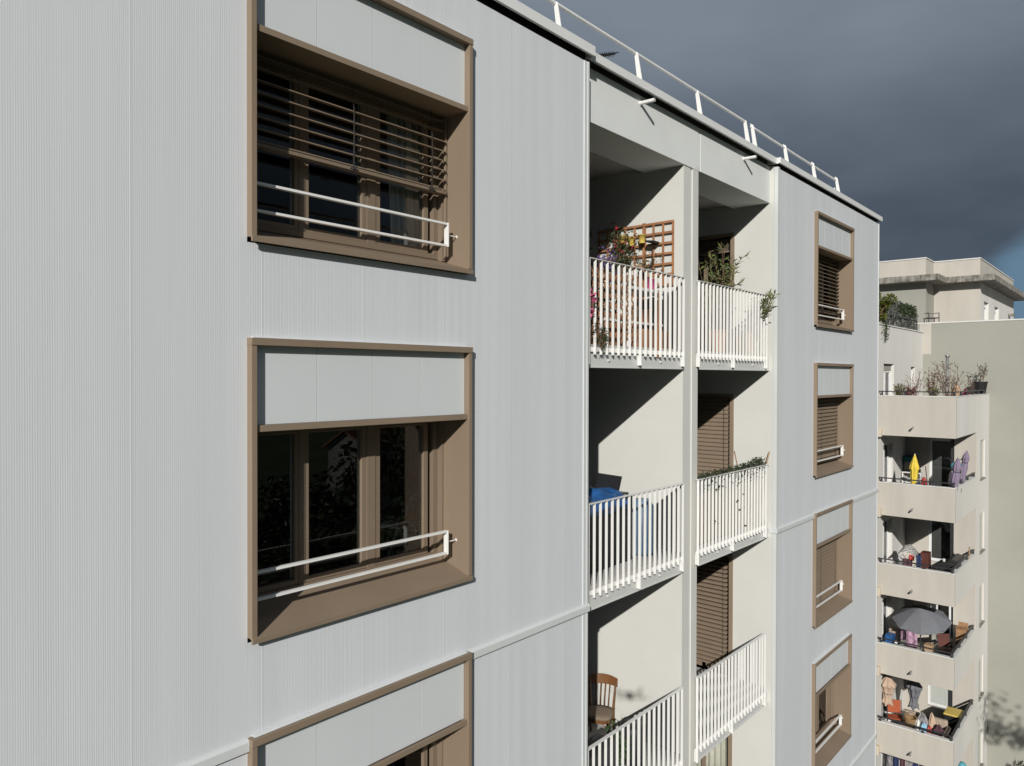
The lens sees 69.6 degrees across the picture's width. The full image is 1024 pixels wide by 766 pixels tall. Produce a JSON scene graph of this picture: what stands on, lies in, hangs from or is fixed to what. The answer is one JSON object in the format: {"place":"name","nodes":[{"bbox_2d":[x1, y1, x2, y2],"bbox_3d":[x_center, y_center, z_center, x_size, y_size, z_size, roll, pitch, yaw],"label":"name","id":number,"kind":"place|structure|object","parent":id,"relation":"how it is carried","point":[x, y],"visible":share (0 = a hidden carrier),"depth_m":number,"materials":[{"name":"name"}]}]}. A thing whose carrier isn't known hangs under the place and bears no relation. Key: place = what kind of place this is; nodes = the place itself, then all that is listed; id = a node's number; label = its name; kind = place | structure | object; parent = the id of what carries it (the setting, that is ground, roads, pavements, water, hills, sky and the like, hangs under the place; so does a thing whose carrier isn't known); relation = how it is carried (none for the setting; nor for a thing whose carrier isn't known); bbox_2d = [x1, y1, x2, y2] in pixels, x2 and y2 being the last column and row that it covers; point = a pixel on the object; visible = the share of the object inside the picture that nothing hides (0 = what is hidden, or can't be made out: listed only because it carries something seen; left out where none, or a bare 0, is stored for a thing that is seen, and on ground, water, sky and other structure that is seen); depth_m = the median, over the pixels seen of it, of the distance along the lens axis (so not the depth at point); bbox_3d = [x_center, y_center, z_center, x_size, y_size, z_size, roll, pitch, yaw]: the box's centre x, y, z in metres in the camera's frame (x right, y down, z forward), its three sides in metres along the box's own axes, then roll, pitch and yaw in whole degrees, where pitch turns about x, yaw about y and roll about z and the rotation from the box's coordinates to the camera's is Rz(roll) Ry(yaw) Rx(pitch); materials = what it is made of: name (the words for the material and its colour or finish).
{"place":"outdoors","nodes":[
{"label":"outdoors","id":0,"kind":"place"},
{"bbox_2d":[518,0,1023,318],"label":"sky","id":1,"kind":"structure","parent":0,"point":[915,108],"materials":[{"name":"grey"}]},
{"bbox_2d":[889,626,900,640],"bbox_3d":[13.565,9.175,26.074,0.320,1.000,0.380,1,1,41],"label":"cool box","id":2,"kind":"object","parent":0,"point":[896,630],"visible":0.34,"depth_m":25.92,"materials":[{"name":"plastic"}]},
{"bbox_2d":[935,559,959,571],"bbox_3d":[14.599,6.473,24.673,0.678,1.045,0.600,1,1,41],"label":"bbq grill","id":3,"kind":"object","parent":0,"point":[949,563],"visible":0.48,"depth_m":24.51,"materials":[{"name":"black metal"}]},
{"bbox_2d":[948,553,963,561],"bbox_3d":[15.319,6.501,25.505,0.486,0.977,1.300,1,1,41],"label":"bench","id":4,"kind":"object","parent":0,"point":[957,557],"visible":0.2,"depth_m":25.52,"materials":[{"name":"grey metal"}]},
{"label":"ground","id":5,"kind":"structure","parent":0,"visible":0},
{"bbox_2d":[0,0,882,765],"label":"apartment building","id":6,"kind":"structure","parent":5,"relation":"on","point":[240,332],"depth_m":6.38,"materials":[{"name":"paint"}]},
{"bbox_2d":[247,336,472,644],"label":"window","id":7,"kind":"structure","parent":6,"relation":"in","point":[320,411],"depth_m":6.10,"materials":[{"name":"brown paint"}]},
{"bbox_2d":[247,0,473,273],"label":"window","id":8,"kind":"structure","parent":6,"relation":"in","point":[324,77],"depth_m":6.08,"materials":[{"name":"brown paint"}]},
{"bbox_2d":[248,651,472,765],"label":"window","id":9,"kind":"structure","parent":6,"relation":"in","point":[422,716],"depth_m":5.89,"materials":[{"name":"brown paint"}]},
{"bbox_2d":[355,491,418,555],"bbox_3d":[-1.028,1.692,7.192,0.611,1.290,0.780,1,1,41],"label":"chair","id":10,"kind":"object","parent":6,"relation":"on","point":[407,521],"visible":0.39,"depth_m":7.04,"materials":[{"name":"brown plastic"}]},
{"bbox_2d":[393,501,418,531],"bbox_3d":[-0.978,1.265,7.079,0.036,0.269,0.456,0,1,36],"label":"coat hanger","id":11,"kind":"object","parent":10,"relation":"hanging from","point":[401,529],"visible":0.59,"depth_m":7.05,"materials":[{"name":"plastic"}]},
{"bbox_2d":[398,502,418,527],"bbox_3d":[-0.925,1.240,7.033,0.036,0.219,0.456,0,1,36],"label":"coat hanger","id":12,"kind":"object","parent":10,"relation":"hanging from","point":[402,523],"visible":0.8,"depth_m":6.95,"materials":[{"name":"black plastic"}]},
{"bbox_2d":[385,114,418,246],"bbox_3d":[-0.933,-1.721,6.575,0.096,2.480,0.552,1,1,41],"label":"curtain","id":13,"kind":"object","parent":6,"relation":"hanging from","point":[403,199],"visible":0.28,"depth_m":6.51,"materials":[{"name":"beige fabric"}]},
{"bbox_2d":[386,426,418,555],"bbox_3d":[-1.055,1.223,8.368,0.096,2.100,0.900,1,1,41],"label":"curtain","id":14,"kind":"object","parent":6,"relation":"hanging from","point":[402,465],"visible":0.24,"depth_m":8.17,"materials":[{"name":"brown fabric"}]},
{"bbox_2d":[589,288,596,316],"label":"flowering plant","id":15,"kind":"object","parent":6,"relation":"on","point":[592,300],"visible":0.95,"depth_m":8.05,"materials":[{"name":"pink plant"}]},
{"bbox_2d":[593,322,608,352],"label":"heather plant","id":16,"kind":"object","parent":6,"relation":"on","point":[602,338],"visible":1,"depth_m":8.13,"materials":[{"name":"green plant"}]},
{"bbox_2d":[588,733,615,765],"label":"garden chest","id":17,"kind":"object","parent":6,"relation":"on","point":[594,738],"visible":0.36,"depth_m":8.86,"materials":[{"name":"grey plastic"}]},
{"bbox_2d":[588,673,617,733],"bbox_3d":[1.224,4.542,10.217,0.414,0.828,0.515,0,1,18],"label":"dining chair","id":18,"kind":"object","parent":6,"relation":"on","point":[603,715],"visible":0.81,"depth_m":10.29,"materials":[{"name":"wood"}]},
{"bbox_2d":[590,325,616,345],"bbox_3d":[0.896,-0.558,8.775,0.300,0.238,1.000,1,1,41],"label":"planter box","id":19,"kind":"object","parent":6,"relation":"on","point":[609,340],"visible":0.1,"depth_m":8.85,"materials":[{"name":"ceramic"}]},
{"bbox_2d":[590,270,622,323],"bbox_3d":[1.074,-1.056,8.893,0.287,0.862,1.229,1,1,41],"label":"potted plant","id":20,"kind":"object","parent":19,"relation":"in","point":[610,291],"visible":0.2,"depth_m":8.89,"materials":[{"name":"green plant"}]},
{"bbox_2d":[599,52,618,57],"bbox_3d":[2.040,-5.595,16.851,0.300,4.295,1.129,1,1,41],"label":"television aerial","id":21,"kind":"object","parent":6,"relation":"on","point":[606,54],"visible":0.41,"depth_m":16.96,"materials":[{"name":"grey metal"}]},
{"bbox_2d":[590,491,631,572],"bbox_3d":[0.901,1.831,9.007,0.480,0.860,1.410,1,1,41],"label":"wire shelving","id":22,"kind":"object","parent":6,"relation":"on","point":[609,538],"visible":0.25,"depth_m":8.99,"materials":[{"name":"metal"}]},
{"bbox_2d":[588,486,627,516],"bbox_3d":[0.919,1.399,8.915,0.541,0.329,1.120,1,1,41],"label":"tarpaulin","id":23,"kind":"object","parent":22,"relation":"on","point":[596,494],"visible":0.45,"depth_m":8.78,"materials":[{"name":"blue plastic"}]},
{"bbox_2d":[595,473,621,490],"bbox_3d":[1.192,1.228,9.101,0.330,0.243,0.076,0,1,0],"label":"black tray","id":24,"kind":"object","parent":23,"relation":"on","point":[607,480],"visible":0.76,"depth_m":9.09,"materials":[{"name":"black plastic"}]},
{"bbox_2d":[590,266,637,341],"bbox_3d":[1.123,-0.926,8.707,0.014,0.836,1.376,1,1,41],"label":"diamond trellis","id":25,"kind":"object","parent":6,"relation":"attached to","point":[610,306],"visible":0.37,"depth_m":8.78,"materials":[{"name":"brown wood"}]},
{"bbox_2d":[590,246,616,282],"bbox_3d":[1.108,-1.443,8.900,0.358,0.460,0.687,1,1,41],"label":"flowering plant","id":26,"kind":"object","parent":25,"relation":"on","point":[610,265],"visible":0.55,"depth_m":8.96,"materials":[{"name":"purple plant"}]},
{"bbox_2d":[605,710,631,764],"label":"potted plant","id":27,"kind":"object","parent":6,"relation":"on","point":[607,731],"visible":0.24,"depth_m":9.21,"materials":[{"name":"green plant"}]},
{"bbox_2d":[632,496,632,556],"bbox_3d":[1.406,1.866,9.675,0.400,0.780,0.200,1,1,41],"label":"storage box","id":28,"kind":"object","parent":6,"relation":"on","point":[632,526],"visible":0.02,"depth_m":9.55,"materials":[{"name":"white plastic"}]},
{"bbox_2d":[620,718,645,765],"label":"tall planter","id":29,"kind":"object","parent":6,"relation":"on","point":[641,738],"visible":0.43,"depth_m":9.48,"materials":[{"name":"grey metal"}]},
{"bbox_2d":[598,285,668,345],"bbox_3d":[1.581,-0.822,9.549,0.490,0.760,0.970,1,1,41],"label":"side table","id":30,"kind":"object","parent":6,"relation":"on","point":[648,290],"visible":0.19,"depth_m":9.50,"materials":[{"name":"white plastic"}]},
{"bbox_2d":[598,220,673,328],"bbox_3d":[1.709,-1.413,10.236,1.220,1.570,0.042,1,1,41],"label":"wall trellis","id":31,"kind":"object","parent":6,"relation":"attached to","point":[652,234],"depth_m":10.09,"materials":[{"name":"brown wood"}]},
{"bbox_2d":[605,221,636,275],"bbox_3d":[1.543,-1.839,10.200,0.574,0.826,0.326,1,1,41],"label":"climbing plant","id":32,"kind":"object","parent":31,"relation":"attached to","point":[620,258],"visible":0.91,"depth_m":10.16,"materials":[{"name":"green plant"}]},
{"bbox_2d":[638,234,645,243],"bbox_3d":[1.776,-1.965,10.055,0.117,0.117,0.117,1,1,41],"label":"hanging pot","id":33,"kind":"object","parent":31,"relation":"hanging from","point":[641,238],"visible":1,"depth_m":10.02,"materials":[{"name":"yellow ceramic"}]},
{"bbox_2d":[630,249,663,269],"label":"climbing plant","id":34,"kind":"object","parent":31,"relation":"attached to","point":[647,267],"visible":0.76,"depth_m":10.03,"materials":[{"name":"green plant"}]},
{"bbox_2d":[645,240,658,265],"bbox_3d":[1.896,-1.758,9.952,0.140,0.344,0.140,1,1,41],"label":"garden light","id":35,"kind":"object","parent":31,"relation":"attached to","point":[652,241],"visible":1,"depth_m":9.94,"materials":[{"name":"black metal"}]},
{"bbox_2d":[620,329,668,348],"bbox_3d":[1.749,-0.564,9.623,0.350,0.238,0.700,1,1,41],"label":"planter box","id":36,"kind":"object","parent":6,"relation":"on","point":[632,343],"visible":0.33,"depth_m":9.41,"materials":[{"name":"ceramic"}]},
{"bbox_2d":[636,498,653,555],"bbox_3d":[1.721,1.896,9.732,0.335,0.720,0.340,1,1,41],"label":"water drum","id":37,"kind":"object","parent":6,"relation":"on","point":[647,524],"visible":0.35,"depth_m":9.59,"materials":[{"name":"blue plastic"}]},
{"bbox_2d":[656,291,658,357],"bbox_3d":[1.842,-0.739,9.248,0.014,0.842,0.074,1,1,41],"label":"wooden batten","id":38,"kind":"object","parent":6,"relation":"attached to","point":[658,328],"visible":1,"depth_m":9.24,"materials":[{"name":"brown wood"}]},
{"bbox_2d":[547,0,839,191],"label":"roof guard rail","id":39,"kind":"object","parent":6,"relation":"on","point":[557,6],"visible":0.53,"depth_m":10.43,"materials":[{"name":"white metal"}]},
{"bbox_2d":[696,738,726,765],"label":"curtain","id":40,"kind":"object","parent":6,"relation":"hanging from","point":[716,755],"visible":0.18,"depth_m":12.75,"materials":[{"name":"beige fabric"}]},
{"bbox_2d":[696,554,732,676],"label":"balcony door","id":41,"kind":"structure","parent":6,"relation":"in","point":[714,627],"depth_m":12.65,"materials":[{"name":"brown paint"}]},
{"bbox_2d":[697,394,733,478],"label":"balcony door","id":42,"kind":"structure","parent":6,"relation":"in","point":[715,412],"depth_m":12.60,"materials":[{"name":"brown paint"}]},
{"bbox_2d":[699,665,731,765],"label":"balcony door","id":43,"kind":"structure","parent":6,"relation":"in","point":[729,739],"depth_m":12.40,"materials":[{"name":"brown paint"}]},
{"bbox_2d":[698,233,734,352],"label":"balcony door","id":44,"kind":"structure","parent":6,"relation":"in","point":[706,244],"depth_m":12.77,"materials":[{"name":"brown paint"}]},
{"bbox_2d":[698,243,749,351],"bbox_3d":[3.240,-1.319,11.595,0.923,1.723,0.794,1,1,41],"label":"oleander","id":45,"kind":"object","parent":6,"relation":"on","point":[718,270],"visible":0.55,"depth_m":11.51,"materials":[{"name":"plant"}]},
{"bbox_2d":[697,456,766,543],"bbox_3d":[3.294,1.694,10.958,0.234,1.069,2.275,1,1,41],"label":"artificial hedge","id":46,"kind":"object","parent":6,"relation":"on","point":[759,461],"visible":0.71,"depth_m":10.81,"materials":[{"name":"plastic"}]},
{"bbox_2d":[735,289,780,352],"bbox_3d":[3.917,-0.978,11.709,0.748,1.042,0.549,1,1,41],"label":"oleander","id":47,"kind":"object","parent":6,"relation":"on","point":[764,307],"visible":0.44,"depth_m":11.54,"materials":[{"name":"plant"}]},
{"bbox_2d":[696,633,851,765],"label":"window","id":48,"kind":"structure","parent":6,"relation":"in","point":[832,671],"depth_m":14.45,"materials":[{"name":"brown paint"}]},
{"bbox_2d":[812,499,852,628],"bbox_3d":[5.962,3.352,14.065,0.428,2.071,2.111,1,1,41],"label":"window","id":49,"kind":"structure","parent":6,"relation":"in","point":[832,525],"depth_m":14.31,"materials":[{"name":"brown paint"}]},
{"bbox_2d":[813,362,853,477],"bbox_3d":[5.951,0.652,14.055,0.473,2.071,2.111,1,1,41],"label":"window","id":50,"kind":"structure","parent":6,"relation":"in","point":[833,382],"depth_m":14.33,"materials":[{"name":"brown paint"}]},
{"bbox_2d":[814,211,854,331],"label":"window","id":51,"kind":"structure","parent":6,"relation":"in","point":[833,239],"depth_m":14.49,"materials":[{"name":"brown paint"}]},
{"bbox_2d":[876,257,1023,765],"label":"apartment building","id":52,"kind":"structure","parent":5,"relation":"on","point":[977,675],"depth_m":27.62,"materials":[{"name":"concrete"}]},
{"bbox_2d":[881,753,886,765],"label":"window","id":53,"kind":"structure","parent":52,"relation":"in","point":[883,756],"depth_m":26.49,"materials":[{"name":"white plastic"}]},
{"bbox_2d":[882,674,886,720],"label":"window","id":54,"kind":"structure","parent":52,"relation":"in","point":[884,714],"depth_m":26.45,"materials":[{"name":"white plastic"}]},
{"bbox_2d":[882,596,887,641],"bbox_3d":[13.170,8.618,26.197,0.075,2.120,1.210,1,1,41],"label":"window","id":55,"kind":"structure","parent":52,"relation":"in","point":[885,601],"depth_m":26.46,"materials":[{"name":"white plastic"}]},
{"bbox_2d":[881,322,889,341],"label":"trailing plant","id":56,"kind":"object","parent":52,"relation":"hanging from","point":[886,329],"visible":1,"depth_m":25.46,"materials":[{"name":"green plant"}]},
{"bbox_2d":[883,520,887,562],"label":"window","id":57,"kind":"structure","parent":52,"relation":"in","point":[885,524],"depth_m":26.47,"materials":[{"name":"white plastic"}]},
{"bbox_2d":[883,444,888,481],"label":"window","id":58,"kind":"structure","parent":52,"relation":"in","point":[885,447],"depth_m":26.46,"materials":[{"name":"white plastic"}]},
{"bbox_2d":[884,370,889,394],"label":"window","id":59,"kind":"structure","parent":52,"relation":"in","point":[886,372],"depth_m":26.42,"materials":[{"name":"white plastic"}]},
{"bbox_2d":[879,291,897,321],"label":"bush","id":60,"kind":"object","parent":52,"relation":"on","point":[886,303],"visible":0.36,"depth_m":25.55,"materials":[{"name":"green plant"}]},
{"bbox_2d":[881,675,896,720],"bbox_3d":[13.073,11.278,25.642,0.574,2.200,0.574,1,1,41],"label":"closed parasol","id":61,"kind":"object","parent":52,"relation":"on","point":[889,684],"visible":0.97,"depth_m":25.52,"materials":[{"name":"beige fabric"}]},
{"bbox_2d":[885,632,894,642],"bbox_3d":[13.250,9.237,25.805,0.240,0.880,0.400,1,1,41],"label":"storage crate","id":62,"kind":"object","parent":52,"relation":"on","point":[889,635],"visible":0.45,"depth_m":25.69,"materials":[{"name":"blue plastic"}]},
{"bbox_2d":[886,699,902,721],"bbox_3d":[13.488,11.704,25.951,0.486,0.961,0.569,0,1,22],"label":"folding chair","id":63,"kind":"object","parent":52,"relation":"on","point":[896,707],"visible":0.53,"depth_m":26.07,"materials":[{"name":"orange fabric"}]},
{"bbox_2d":[882,297,917,329],"bbox_3d":[14.691,-2.578,27.763,0.473,1.154,4.866,1,1,41],"label":"bush","id":64,"kind":"object","parent":52,"relation":"on","point":[900,314],"visible":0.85,"depth_m":27.69,"materials":[{"name":"green plant"}]},
{"bbox_2d":[904,461,910,483],"bbox_3d":[14.872,3.524,27.581,0.260,1.480,0.370,1,1,41],"label":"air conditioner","id":65,"kind":"object","parent":52,"relation":"on","point":[906,465],"visible":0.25,"depth_m":27.44,"materials":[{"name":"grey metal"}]},
{"bbox_2d":[902,455,912,461],"bbox_3d":[14.863,2.829,27.564,0.340,0.190,0.440,1,1,41],"label":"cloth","id":66,"kind":"object","parent":65,"relation":"on","point":[907,458],"visible":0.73,"depth_m":27.40,"materials":[{"name":"teal fabric"}]},
{"bbox_2d":[902,471,922,482],"bbox_3d":[14.810,3.777,27.225,0.640,0.980,0.350,1,1,41],"label":"shelf unit","id":67,"kind":"object","parent":52,"relation":"on","point":[920,475],"visible":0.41,"depth_m":27.23,"materials":[{"name":"white plastic"}]},
{"bbox_2d":[906,680,922,710],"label":"clothes","id":68,"kind":"object","parent":52,"relation":"on","point":[914,689],"visible":0.82,"depth_m":25.65,"materials":[{"name":"grey fabric"}]},
{"bbox_2d":[909,454,919,483],"bbox_3d":[13.564,3.336,24.851,0.301,1.901,0.301,3,2,41],"label":"closed parasol","id":69,"kind":"object","parent":52,"relation":"on","point":[914,468],"visible":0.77,"depth_m":24.78,"materials":[{"name":"yellow fabric"}]},
{"bbox_2d":[892,605,951,649],"bbox_3d":[14.144,8.682,25.424,1.638,2.000,1.718,0,1,-38],"label":"open parasol","id":70,"kind":"object","parent":52,"relation":"on","point":[920,620],"visible":0.9,"depth_m":25.06,"materials":[{"name":"grey fabric"}]},
{"bbox_2d":[920,550,930,568],"bbox_3d":[14.278,6.410,25.408,0.250,1.155,0.415,1,1,41],"label":"cabinet","id":71,"kind":"object","parent":52,"relation":"on","point":[926,557],"visible":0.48,"depth_m":25.28,"materials":[{"name":"brown wood"}]},
{"bbox_2d":[900,709,950,738],"bbox_3d":[14.067,11.900,25.077,1.450,0.870,1.050,1,1,41],"label":"sofa","id":72,"kind":"object","parent":52,"relation":"on","point":[942,723],"visible":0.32,"depth_m":25.07,"materials":[{"name":"beige fabric"}]},
{"bbox_2d":[904,712,916,727],"bbox_3d":[13.673,11.528,25.252,0.401,0.470,0.400,1,1,41],"label":"wicker basket","id":73,"kind":"object","parent":72,"relation":"on","point":[910,719],"visible":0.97,"depth_m":25.18,"materials":[{"name":"beige wicker"}]},
{"bbox_2d":[917,711,928,726],"bbox_3d":[14.065,11.505,25.170,0.490,0.539,0.426,0,1,-32],"label":"laundry","id":74,"kind":"object","parent":72,"relation":"on","point":[922,717],"visible":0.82,"depth_m":25.10,"materials":[{"name":"white fabric"}]},
{"bbox_2d":[928,712,936,729],"bbox_3d":[14.298,11.477,25.031,0.344,0.600,0.447,0,1,14],"label":"laundry","id":75,"kind":"object","parent":72,"relation":"on","point":[932,723],"visible":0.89,"depth_m":24.96,"materials":[{"name":"beige fabric"}]},
{"bbox_2d":[932,724,943,736],"bbox_3d":[14.347,11.611,24.701,0.398,0.336,0.522,1,1,41],"label":"laundry","id":76,"kind":"object","parent":72,"relation":"on","point":[938,728],"visible":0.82,"depth_m":24.60,"materials":[{"name":"purple fabric"}]},
{"bbox_2d":[924,642,933,651],"bbox_3d":[14.292,9.065,25.226,0.250,0.240,0.300,1,1,41],"label":"storage box","id":77,"kind":"object","parent":52,"relation":"on","point":[928,645],"visible":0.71,"depth_m":25.16,"materials":[{"name":"beige cardboard"}]},
{"bbox_2d":[928,685,952,708],"bbox_3d":[15.867,11.090,27.256,0.820,1.840,0.130,1,1,41],"label":"window","id":78,"kind":"structure","parent":52,"relation":"in","point":[940,697],"depth_m":27.29,"materials":[{"name":"white plastic"}]},
{"bbox_2d":[929,603,952,637],"bbox_3d":[16.054,8.393,27.439,1.420,1.840,0.680,1,1,41],"label":"window","id":79,"kind":"structure","parent":52,"relation":"in","point":[931,605],"depth_m":26.95,"materials":[{"name":"white plastic"}]},
{"bbox_2d":[929,438,953,486],"bbox_3d":[16.065,3.159,27.392,1.420,2.200,0.680,1,1,41],"label":"window","id":80,"kind":"structure","parent":52,"relation":"in","point":[940,468],"depth_m":27.67,"materials":[{"name":"black glass"}]},
{"bbox_2d":[929,520,953,560],"bbox_3d":[16.060,5.689,27.415,1.420,1.840,0.680,1,1,41],"label":"window","id":81,"kind":"structure","parent":52,"relation":"in","point":[941,534],"depth_m":27.67,"materials":[{"name":"black glass"}]},
{"bbox_2d":[936,604,950,640],"bbox_3d":[15.772,8.483,26.890,0.722,1.860,0.073,0,1,-19],"label":"window leaf","id":82,"kind":"object","parent":52,"relation":"attached to","point":[946,610],"visible":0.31,"depth_m":26.95,"materials":[{"name":"white plastic"}]},
{"bbox_2d":[945,355,949,395],"bbox_3d":[15.013,0.299,25.396,0.150,2.550,0.143,1,1,41],"label":"flue pole","id":83,"kind":"object","parent":52,"relation":"on","point":[947,362],"visible":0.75,"depth_m":25.35,"materials":[{"name":"grey metal"}]},
{"bbox_2d":[943,706,963,732],"bbox_3d":[15.415,11.923,25.692,0.510,0.920,0.690,1,1,41],"label":"storage bin","id":84,"kind":"object","parent":52,"relation":"on","point":[952,715],"visible":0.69,"depth_m":25.50,"materials":[{"name":"black plastic"}]},
{"bbox_2d":[950,458,961,489],"bbox_3d":[14.322,3.367,23.857,0.260,1.877,0.260,0,8,-44],"label":"closed parasol","id":85,"kind":"object","parent":52,"relation":"on","point":[955,474],"visible":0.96,"depth_m":23.74,"materials":[{"name":"purple fabric"}]},
{"bbox_2d":[959,451,968,482],"bbox_3d":[15.084,3.276,24.691,0.223,2.052,0.223,12,8,41],"label":"closed parasol","id":86,"kind":"object","parent":52,"relation":"on","point":[964,468],"visible":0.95,"depth_m":24.58,"materials":[{"name":"purple fabric"}]},
{"bbox_2d":[973,363,987,393],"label":"potted shrub","id":87,"kind":"object","parent":52,"relation":"on","point":[979,385],"visible":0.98,"depth_m":27.90,"materials":[{"name":"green plant"}]},
{"bbox_2d":[978,657,983,701],"bbox_3d":[17.390,10.937,27.379,0.170,1.470,1.000,1,1,41],"label":"window","id":88,"kind":"structure","parent":52,"relation":"in","point":[980,694],"depth_m":27.65,"materials":[{"name":"plastic"}]},
{"bbox_2d":[978,730,983,765],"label":"window","id":89,"kind":"structure","parent":52,"relation":"in","point":[979,735],"depth_m":27.66,"materials":[{"name":"plastic"}]},
{"bbox_2d":[979,512,984,554],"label":"window","id":90,"kind":"structure","parent":52,"relation":"in","point":[982,550],"depth_m":27.62,"materials":[{"name":"plastic"}]},
{"bbox_2d":[979,585,984,627],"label":"window","id":91,"kind":"structure","parent":52,"relation":"in","point":[981,622],"depth_m":27.57,"materials":[{"name":"plastic"}]},
{"bbox_2d":[980,439,985,480],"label":"window","id":92,"kind":"structure","parent":52,"relation":"in","point":[982,441],"depth_m":27.52,"materials":[{"name":"plastic"}]},
{"bbox_3d":[13.975,1.299,25.116,2.000,0.548,1.600,1,1,41],"label":"plant bench","id":93,"kind":"object","parent":52,"relation":"on","visible":0},
{"bbox_2d":[893,383,907,394],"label":"potted shrub","id":94,"kind":"object","parent":93,"relation":"on","point":[898,387],"visible":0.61,"depth_m":25.13,"materials":[{"name":"green plant"}]},
{"bbox_2d":[905,384,917,395],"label":"potted shrub","id":95,"kind":"object","parent":93,"relation":"on","point":[909,389],"visible":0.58,"depth_m":25.02,"materials":[{"name":"red plant"}]},
{"bbox_2d":[903,370,923,395],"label":"potted shrub","id":96,"kind":"object","parent":93,"relation":"on","point":[912,382],"visible":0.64,"depth_m":25.63,"materials":[{"name":"brown plant"}]},
{"bbox_2d":[918,367,950,395],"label":"potted shrub","id":97,"kind":"object","parent":93,"relation":"on","point":[932,382],"visible":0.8,"depth_m":25.04,"materials":[{"name":"brown plant"}]},
{"bbox_2d":[930,361,968,395],"bbox_3d":[14.716,0.101,24.963,1.013,1.753,1.078,0,1,-32],"label":"potted shrub","id":98,"kind":"object","parent":93,"relation":"on","point":[947,382],"visible":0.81,"depth_m":24.81,"materials":[{"name":"brown plant"}]},
{"bbox_3d":[13.736,8.336,24.922,2.200,0.130,0.289,1,1,41],"label":"clothes line","id":99,"kind":"object","parent":52,"relation":"attached to","visible":0},
{"bbox_2d":[906,630,916,648],"bbox_3d":[13.517,8.755,24.904,0.346,0.700,0.090,1,1,41],"label":"towel","id":100,"kind":"object","parent":99,"relation":"hanging from","point":[911,637],"visible":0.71,"depth_m":24.91,"materials":[{"name":"pink fabric"}]},
{"bbox_3d":[13.817,6.511,25.489,0.667,0.962,0.624,1,1,41],"label":"clothes airer","id":101,"kind":"object","parent":52,"relation":"on","visible":0},
{"bbox_2d":[898,544,919,557],"bbox_3d":[13.851,5.796,25.554,0.665,0.397,0.751,1,1,41],"label":"zebra cover","id":102,"kind":"object","parent":101,"relation":"on","point":[910,548],"visible":0.81,"depth_m":25.41,"materials":[{"name":"fabric"}]},
{"bbox_3d":[14.850,9.669,25.339,0.750,0.028,2.800,1,1,41],"label":"doormat","id":103,"kind":"object","parent":52,"relation":"on","visible":0},
{"bbox_2d":[936,633,952,654],"bbox_3d":[15.061,9.211,25.473,0.486,0.961,0.569,0,1,-1],"label":"folding chair","id":104,"kind":"object","parent":103,"relation":"on","point":[943,642],"visible":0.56,"depth_m":25.65,"materials":[{"name":"brown wood"}]},
{"bbox_2d":[956,622,968,644],"bbox_3d":[15.808,9.080,25.859,0.300,1.205,0.584,1,1,41],"label":"cardboard box","id":105,"kind":"object","parent":103,"relation":"on","point":[961,629],"visible":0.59,"depth_m":25.73,"materials":[{"name":"cardboard"}]},
{"bbox_3d":[13.771,12.943,25.243,1.900,0.011,0.011,1,1,41],"label":"clothes rail","id":106,"kind":"object","parent":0,"visible":0},
{"bbox_2d":[887,754,892,765],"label":"garment","id":107,"kind":"object","parent":106,"relation":"hanging from","point":[889,760],"visible":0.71,"depth_m":25.72,"materials":[{"name":"white fabric"}]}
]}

